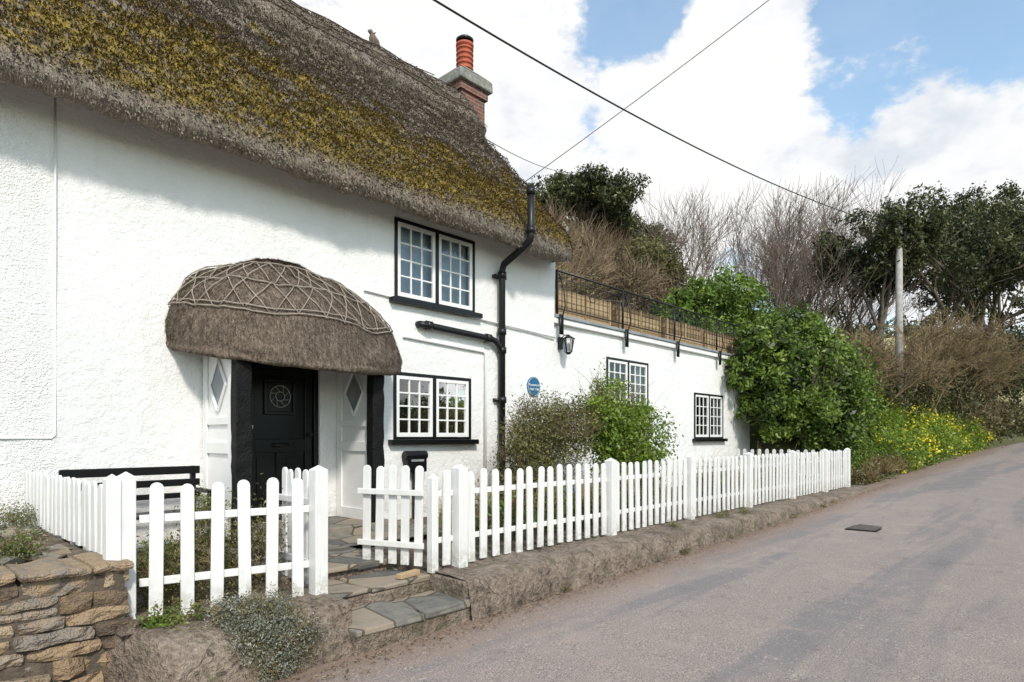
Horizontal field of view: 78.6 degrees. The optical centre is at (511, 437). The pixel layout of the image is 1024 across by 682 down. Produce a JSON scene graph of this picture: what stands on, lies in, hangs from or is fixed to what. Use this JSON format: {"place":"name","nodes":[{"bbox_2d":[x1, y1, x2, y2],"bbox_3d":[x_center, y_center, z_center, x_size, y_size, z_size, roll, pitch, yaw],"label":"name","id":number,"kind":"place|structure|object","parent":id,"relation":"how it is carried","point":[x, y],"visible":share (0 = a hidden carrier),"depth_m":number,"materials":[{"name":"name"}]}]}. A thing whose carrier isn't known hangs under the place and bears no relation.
{"place":"outdoors","nodes":[
{"label":"outdoors","id":0,"kind":"place"},
{"bbox_2d":[173,519,441,561],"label":"garden path","id":1,"kind":"structure","parent":0,"point":[342,540],"depth_m":6.83,"materials":[{"name":"stone"}]},
{"bbox_2d":[116,481,866,636],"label":"garden soil","id":2,"kind":"structure","parent":0,"point":[410,566],"depth_m":6.50,"materials":[{"name":"brown soil"}]},
{"bbox_2d":[58,465,210,548],"bbox_3d":[-3.492,0.720,5.881,0.490,0.860,1.200,0,0,43],"label":"garden bench","id":3,"kind":"object","parent":2,"relation":"on","point":[191,470],"visible":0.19,"depth_m":6.08,"materials":[{"name":"black paint"}]},
{"bbox_2d":[130,473,290,630],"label":"border plants","id":4,"kind":"object","parent":2,"relation":"on","point":[173,567],"visible":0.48,"depth_m":4.54,"materials":[{"name":"green plant"}]},
{"bbox_2d":[402,451,427,518],"bbox_3d":[-1.366,0.671,8.821,0.130,0.958,0.380,0,0,43],"label":"mailbox","id":5,"kind":"object","parent":2,"relation":"on","point":[412,460],"visible":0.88,"depth_m":8.78,"materials":[{"name":"black paint"}]},
{"bbox_2d":[24,448,849,618],"bbox_3d":[1.677,0.724,9.913,2.972,1.044,14.627,0,0,43],"label":"picket fence","id":6,"kind":"object","parent":2,"relation":"on","point":[93,516],"visible":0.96,"depth_m":5.37,"materials":[{"name":"paint"}]},
{"bbox_2d":[278,467,308,583],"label":"garden gate","id":7,"kind":"structure","parent":6,"relation":"attached to","point":[287,479],"depth_m":4.88,"materials":[{"name":"paint"}]},
{"bbox_2d":[357,465,423,566],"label":"garden gate","id":8,"kind":"structure","parent":6,"relation":"attached to","point":[379,542],"depth_m":5.45,"materials":[{"name":"paint"}]},
{"bbox_2d":[483,383,614,514],"bbox_3d":[0.558,0.258,9.131,1.452,2.292,2.285,0,0,43],"label":"brown garden shrub","id":9,"kind":"object","parent":2,"relation":"on","point":[530,448],"visible":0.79,"depth_m":8.90,"materials":[{"name":"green plant"}]},
{"bbox_2d":[423,442,807,544],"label":"border plants","id":10,"kind":"object","parent":2,"relation":"on","point":[501,515],"visible":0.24,"depth_m":7.71,"materials":[{"name":"green plant"}]},
{"bbox_2d":[569,354,683,500],"bbox_3d":[1.864,-0.083,10.278,1.624,2.534,2.248,0,0,27],"label":"green garden shrub","id":11,"kind":"object","parent":2,"relation":"on","point":[625,434],"visible":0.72,"depth_m":9.92,"materials":[{"name":"green plant"}]},
{"bbox_2d":[269,442,1023,681],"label":"road","id":12,"kind":"structure","parent":0,"point":[925,583],"depth_m":5.07,"materials":[{"name":"grey asphalt"}]},
{"bbox_2d":[304,569,472,625],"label":"kerb ends","id":13,"kind":"object","parent":12,"relation":"on","point":[450,585],"visible":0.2,"depth_m":5.07,"materials":[{"name":"stone"}]},
{"bbox_2d":[284,484,889,681],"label":"leaf litter","id":14,"kind":"object","parent":12,"relation":"on","point":[557,600],"visible":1,"depth_m":5.32,"materials":[{"name":"brown plant"}]},
{"bbox_2d":[561,500,836,593],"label":"kerb weeds","id":15,"kind":"object","parent":12,"relation":"on","point":[673,524],"visible":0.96,"depth_m":8.88,"materials":[{"name":"green plant"}]},
{"bbox_2d":[845,524,881,531],"bbox_3d":[5.179,1.328,9.131,0.400,0.040,0.700,0,0,43],"label":"drain cover","id":16,"kind":"object","parent":12,"relation":"on","point":[866,528],"visible":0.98,"depth_m":9.00,"materials":[{"name":"black metal"}]},
{"bbox_2d":[292,0,1023,334],"label":"sky","id":17,"kind":"structure","parent":0,"point":[806,90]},
{"bbox_2d":[624,301,1023,484],"bbox_3d":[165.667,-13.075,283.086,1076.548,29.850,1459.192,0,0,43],"label":"ground","id":18,"kind":"structure","parent":0,"point":[755,442],"depth_m":18.03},
{"bbox_2d":[0,524,86,563],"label":"raised bed","id":19,"kind":"object","parent":18,"relation":"on","point":[75,550],"depth_m":4.52,"materials":[{"name":"soil"}]},
{"bbox_2d":[0,499,53,564],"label":"rockery plants","id":20,"kind":"object","parent":19,"relation":"on","point":[12,547],"visible":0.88,"depth_m":4.00,"materials":[{"name":"green plant"}]},
{"bbox_2d":[0,525,71,565],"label":"flat stones","id":21,"kind":"object","parent":19,"relation":"on","point":[56,549],"visible":0.49,"depth_m":4.14,"materials":[{"name":"stone"}]},
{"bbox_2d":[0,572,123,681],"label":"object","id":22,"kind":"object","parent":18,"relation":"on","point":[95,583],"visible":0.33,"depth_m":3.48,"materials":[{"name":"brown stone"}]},
{"bbox_2d":[0,569,133,681],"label":"stones","id":23,"kind":"object","parent":18,"relation":"on","point":[108,605],"visible":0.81,"depth_m":3.51,"materials":[{"name":"beige stone"}]},
{"bbox_2d":[0,552,133,585],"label":"top stones","id":24,"kind":"object","parent":23,"relation":"on","point":[81,564],"visible":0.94,"depth_m":3.59,"materials":[{"name":"beige stone"}]},
{"bbox_2d":[107,588,352,681],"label":"plinth run","id":25,"kind":"structure","parent":18,"relation":"on","point":[196,651],"depth_m":3.69,"materials":[{"name":"stone"}]},
{"bbox_2d":[196,578,333,681],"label":"silver trailing shrub","id":26,"kind":"object","parent":18,"relation":"on","point":[241,608],"visible":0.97,"depth_m":3.88,"materials":[{"name":"green plant"}]},
{"bbox_2d":[224,516,470,655],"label":"garden steps","id":27,"kind":"structure","parent":18,"relation":"on","point":[389,608],"depth_m":4.92,"materials":[{"name":"stone"}]},
{"bbox_2d":[396,569,419,579],"bbox_3d":[-0.868,1.145,5.239,0.060,0.041,0.240,0,0,32],"label":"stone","id":28,"kind":"object","parent":27,"relation":"on","point":[408,574],"visible":1,"depth_m":5.21,"materials":[{"name":"beige stone"}]},
{"bbox_2d":[0,0,749,551],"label":"thatched cottage","id":29,"kind":"structure","parent":18,"relation":"on","point":[254,242],"depth_m":7.15,"materials":[{"name":"white paint"}]},
{"bbox_2d":[251,362,317,522],"bbox_3d":[-2.796,0.025,7.530,0.120,1.950,0.960,0,0,43],"label":"front door","id":30,"kind":"structure","parent":29,"relation":"in","point":[292,423],"depth_m":7.53,"materials":[{"name":"black paint"}]},
{"bbox_2d":[388,372,478,444],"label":"window","id":31,"kind":"structure","parent":29,"relation":"in","point":[427,409],"depth_m":9.36,"materials":[{"name":"black paint"}]},
{"bbox_2d":[389,217,482,318],"bbox_3d":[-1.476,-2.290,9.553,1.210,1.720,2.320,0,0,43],"label":"window upper","id":32,"kind":"structure","parent":29,"relation":"in","point":[430,264],"depth_m":9.20,"materials":[{"name":"black paint"}]},
{"bbox_2d":[527,377,539,395],"bbox_3d":[0.367,-0.870,10.760,0.041,0.340,0.340,0,0,43],"label":"blue plaque","id":33,"kind":"object","parent":29,"relation":"attached to","point":[534,382],"visible":0.93,"depth_m":10.74,"materials":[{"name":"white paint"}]},
{"bbox_2d":[487,139,589,172],"bbox_3d":[1.958,-11.100,24.974,0.017,9.219,23.574,0,0,13],"label":"overhead wire","id":34,"kind":"object","parent":29,"relation":"hanging from","point":[534,163],"visible":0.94,"depth_m":18.89,"materials":[{"name":"black metal"}]},
{"bbox_2d":[558,334,574,354],"bbox_3d":[0.997,-1.675,11.300,0.338,0.370,0.242,0,0,64],"label":"wall lantern","id":35,"kind":"object","parent":29,"relation":"attached to","point":[562,341],"depth_m":11.28,"materials":[{"name":"black metal"}]},
{"bbox_2d":[555,287,610,325],"bbox_3d":[1.240,-2.494,12.312,0.510,0.532,1.805,0,0,43],"label":"fence panel","id":36,"kind":"object","parent":29,"relation":"on","point":[590,305],"visible":0.37,"depth_m":12.13,"materials":[{"name":"wood"}]},
{"bbox_2d":[611,304,660,337],"bbox_3d":[2.621,-2.494,13.793,0.510,0.533,1.754,0,0,43],"label":"fence panel","id":37,"kind":"object","parent":29,"relation":"on","point":[634,317],"visible":0.39,"depth_m":13.56,"materials":[{"name":"brown wood"}]},
{"bbox_2d":[526,0,768,180],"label":"overhead wire","id":38,"kind":"object","parent":29,"relation":"attached to","point":[649,90],"visible":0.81,"depth_m":12.22,"materials":[{"name":"metal"}]},
{"bbox_2d":[661,318,701,346],"bbox_3d":[4.002,-2.494,15.274,0.510,0.532,1.805,0,0,43],"label":"fence panel","id":39,"kind":"object","parent":29,"relation":"on","point":[666,325],"visible":0.41,"depth_m":15.04,"materials":[{"name":"brown wood"}]},
{"bbox_2d":[702,329,736,353],"bbox_3d":[5.400,-2.494,16.773,0.510,0.531,1.905,0,0,43],"label":"fence panel","id":40,"kind":"object","parent":29,"relation":"on","point":[706,340],"visible":0.48,"depth_m":16.43,"materials":[{"name":"brown wood"}]},
{"bbox_2d":[525,162,652,234],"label":"pine tree","id":41,"kind":"object","parent":18,"relation":"on","point":[601,193],"visible":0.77,"depth_m":35.74,"materials":[{"name":"green plant"}]},
{"bbox_2d":[540,192,694,314],"bbox_3d":[3.675,-5.773,30.878,13.371,15.300,34.823,0,0,34],"label":"scrub thicket","id":42,"kind":"object","parent":18,"relation":"on","point":[593,259],"visible":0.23,"depth_m":27.33,"materials":[{"name":"brown plant"}]},
{"bbox_2d":[573,211,688,251],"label":"pine tree","id":43,"kind":"object","parent":18,"relation":"on","point":[635,225],"visible":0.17,"depth_m":41.14,"materials":[{"name":"green plant"}]},
{"bbox_2d":[424,485,868,621],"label":"kerb run","id":44,"kind":"structure","parent":18,"relation":"on","point":[501,582],"depth_m":6.45,"materials":[{"name":"stone"}]},
{"bbox_2d":[611,227,695,299],"bbox_3d":[7.701,-8.862,34.217,4.600,4.353,6.227,0,0,43],"label":"evergreen shrub","id":45,"kind":"object","parent":18,"relation":"on","point":[671,264],"visible":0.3,"depth_m":32.69,"materials":[{"name":"green plant"}]},
{"bbox_2d":[590,180,750,280],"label":"bare tree","id":46,"kind":"object","parent":18,"relation":"on","point":[693,224],"visible":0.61,"depth_m":34.48,"materials":[{"name":"brown plant"}]},
{"bbox_2d":[646,262,780,340],"bbox_3d":[8.282,-3.874,24.168,4.226,5.648,9.643,0,0,43],"label":"green shrub","id":47,"kind":"object","parent":18,"relation":"on","point":[715,298],"visible":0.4,"depth_m":22.89,"materials":[{"name":"green plant"}]},
{"bbox_2d":[627,178,861,312],"bbox_3d":[11.155,-7.243,32.095,12.458,12.088,10.566,0,0,43],"label":"bare tree","id":48,"kind":"object","parent":18,"relation":"on","point":[706,253],"visible":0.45,"depth_m":31.75,"materials":[{"name":"brown plant"}]},
{"bbox_2d":[709,168,876,327],"bbox_3d":[13.937,-7.130,30.953,7.346,12.654,8.293,0,0,43],"label":"bare tree","id":49,"kind":"object","parent":18,"relation":"on","point":[779,245],"visible":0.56,"depth_m":30.47,"materials":[{"name":"brown plant"}]},
{"bbox_2d":[717,183,873,330],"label":"bare tree","id":50,"kind":"object","parent":18,"relation":"on","point":[802,257],"visible":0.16,"depth_m":33.79,"materials":[{"name":"brown plant"}]},
{"bbox_2d":[721,178,886,333],"bbox_3d":[17.064,-7.497,35.319,8.865,12.238,9.000,0,0,-14],"label":"bare tree","id":51,"kind":"object","parent":18,"relation":"on","point":[808,261],"visible":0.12,"depth_m":34.78,"materials":[{"name":"brown plant"}]},
{"bbox_2d":[724,301,895,465],"bbox_3d":[8.242,-1.404,17.808,4.154,4.983,6.717,0,0,43],"label":"rounded evergreen bush","id":52,"kind":"object","parent":18,"relation":"on","point":[803,382],"visible":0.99,"depth_m":16.44,"materials":[{"name":"green plant"}]},
{"bbox_2d":[718,202,921,334],"bbox_3d":[17.774,-7.152,37.629,12.995,13.072,8.936,0,0,-16],"label":"bare tree","id":53,"kind":"object","parent":18,"relation":"on","point":[906,305],"visible":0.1,"depth_m":36.35,"materials":[{"name":"brown plant"}]},
{"bbox_2d":[724,174,921,323],"bbox_3d":[13.424,-5.924,28.128,7.347,10.924,8.727,0,0,6],"label":"bare tree","id":54,"kind":"object","parent":18,"relation":"on","point":[790,278],"visible":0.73,"depth_m":27.97,"materials":[{"name":"brown plant"}]},
{"bbox_2d":[747,157,955,336],"bbox_3d":[19.554,-8.122,37.037,11.885,14.481,8.526,0,0,43],"label":"bare tree","id":55,"kind":"object","parent":18,"relation":"on","point":[922,297],"visible":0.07,"depth_m":36.12,"materials":[{"name":"brown plant"}]},
{"bbox_2d":[757,174,951,342],"bbox_3d":[17.268,-6.715,32.337,7.837,12.377,11.308,0,0,2],"label":"bare tree","id":56,"kind":"object","parent":18,"relation":"on","point":[847,326],"visible":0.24,"depth_m":30.95,"materials":[{"name":"brown plant"}]},
{"bbox_2d":[826,435,922,485],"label":"dry verge","id":57,"kind":"structure","parent":18,"relation":"on","point":[870,469],"depth_m":16.42,"materials":[{"name":"brown plant"}]},
{"bbox_2d":[810,195,970,390],"bbox_3d":[16.146,-5.353,27.426,5.841,9.436,5.460,0,0,5],"label":"holm oak tree","id":58,"kind":"object","parent":18,"relation":"on","point":[907,218],"visible":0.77,"depth_m":26.74,"materials":[{"name":"green plant"}]},
{"bbox_2d":[895,225,908,414],"bbox_3d":[16.040,-4.300,25.925,0.700,8.900,0.320,0,0,43],"label":"utility pole","id":59,"kind":"object","parent":18,"relation":"on","point":[899,294],"visible":0.5,"depth_m":25.82,"materials":[{"name":"grey wood"}]},
{"bbox_2d":[433,0,897,229],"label":"overhead wire","id":60,"kind":"object","parent":59,"relation":"attached to","point":[502,40],"visible":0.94,"depth_m":10.64,"materials":[{"name":"black metal"}]},
{"bbox_2d":[833,311,984,386],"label":"distant trees","id":61,"kind":"object","parent":18,"relation":"on","point":[909,325],"visible":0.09,"depth_m":132.65,"materials":[{"name":"plant"}]},
{"bbox_2d":[826,295,1023,431],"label":"bare hedgerow","id":62,"kind":"object","parent":18,"relation":"on","point":[927,348],"visible":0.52,"depth_m":25.25,"materials":[{"name":"brown plant"}]},
{"bbox_2d":[859,386,997,472],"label":"flowering bank","id":63,"kind":"structure","parent":18,"relation":"on","point":[926,437],"depth_m":22.97,"materials":[{"name":"green plant"}]},
{"bbox_2d":[842,180,1023,396],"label":"holm oak tree","id":64,"kind":"object","parent":18,"relation":"on","point":[990,241],"visible":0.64,"depth_m":28.14,"materials":[{"name":"green plant"}]},
{"bbox_2d":[871,179,1023,398],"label":"holm oak tree","id":65,"kind":"object","parent":18,"relation":"on","point":[1006,202],"visible":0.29,"depth_m":32.64,"materials":[{"name":"green plant"}]},
{"bbox_2d":[912,190,1023,405],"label":"holm oak tree","id":66,"kind":"object","parent":18,"relation":"on","point":[930,302],"visible":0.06,"depth_m":39.94,"materials":[{"name":"green plant"}]},
{"bbox_2d":[940,382,1023,447],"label":"hedge","id":67,"kind":"object","parent":18,"relation":"on","point":[1005,418],"visible":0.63,"depth_m":32.78,"materials":[{"name":"brown plant"}]},
{"bbox_2d":[944,321,1023,405],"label":"bare shrub","id":68,"kind":"object","parent":18,"relation":"on","point":[1020,381],"visible":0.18,"depth_m":36.34,"materials":[{"name":"brown plant"}]}
]}

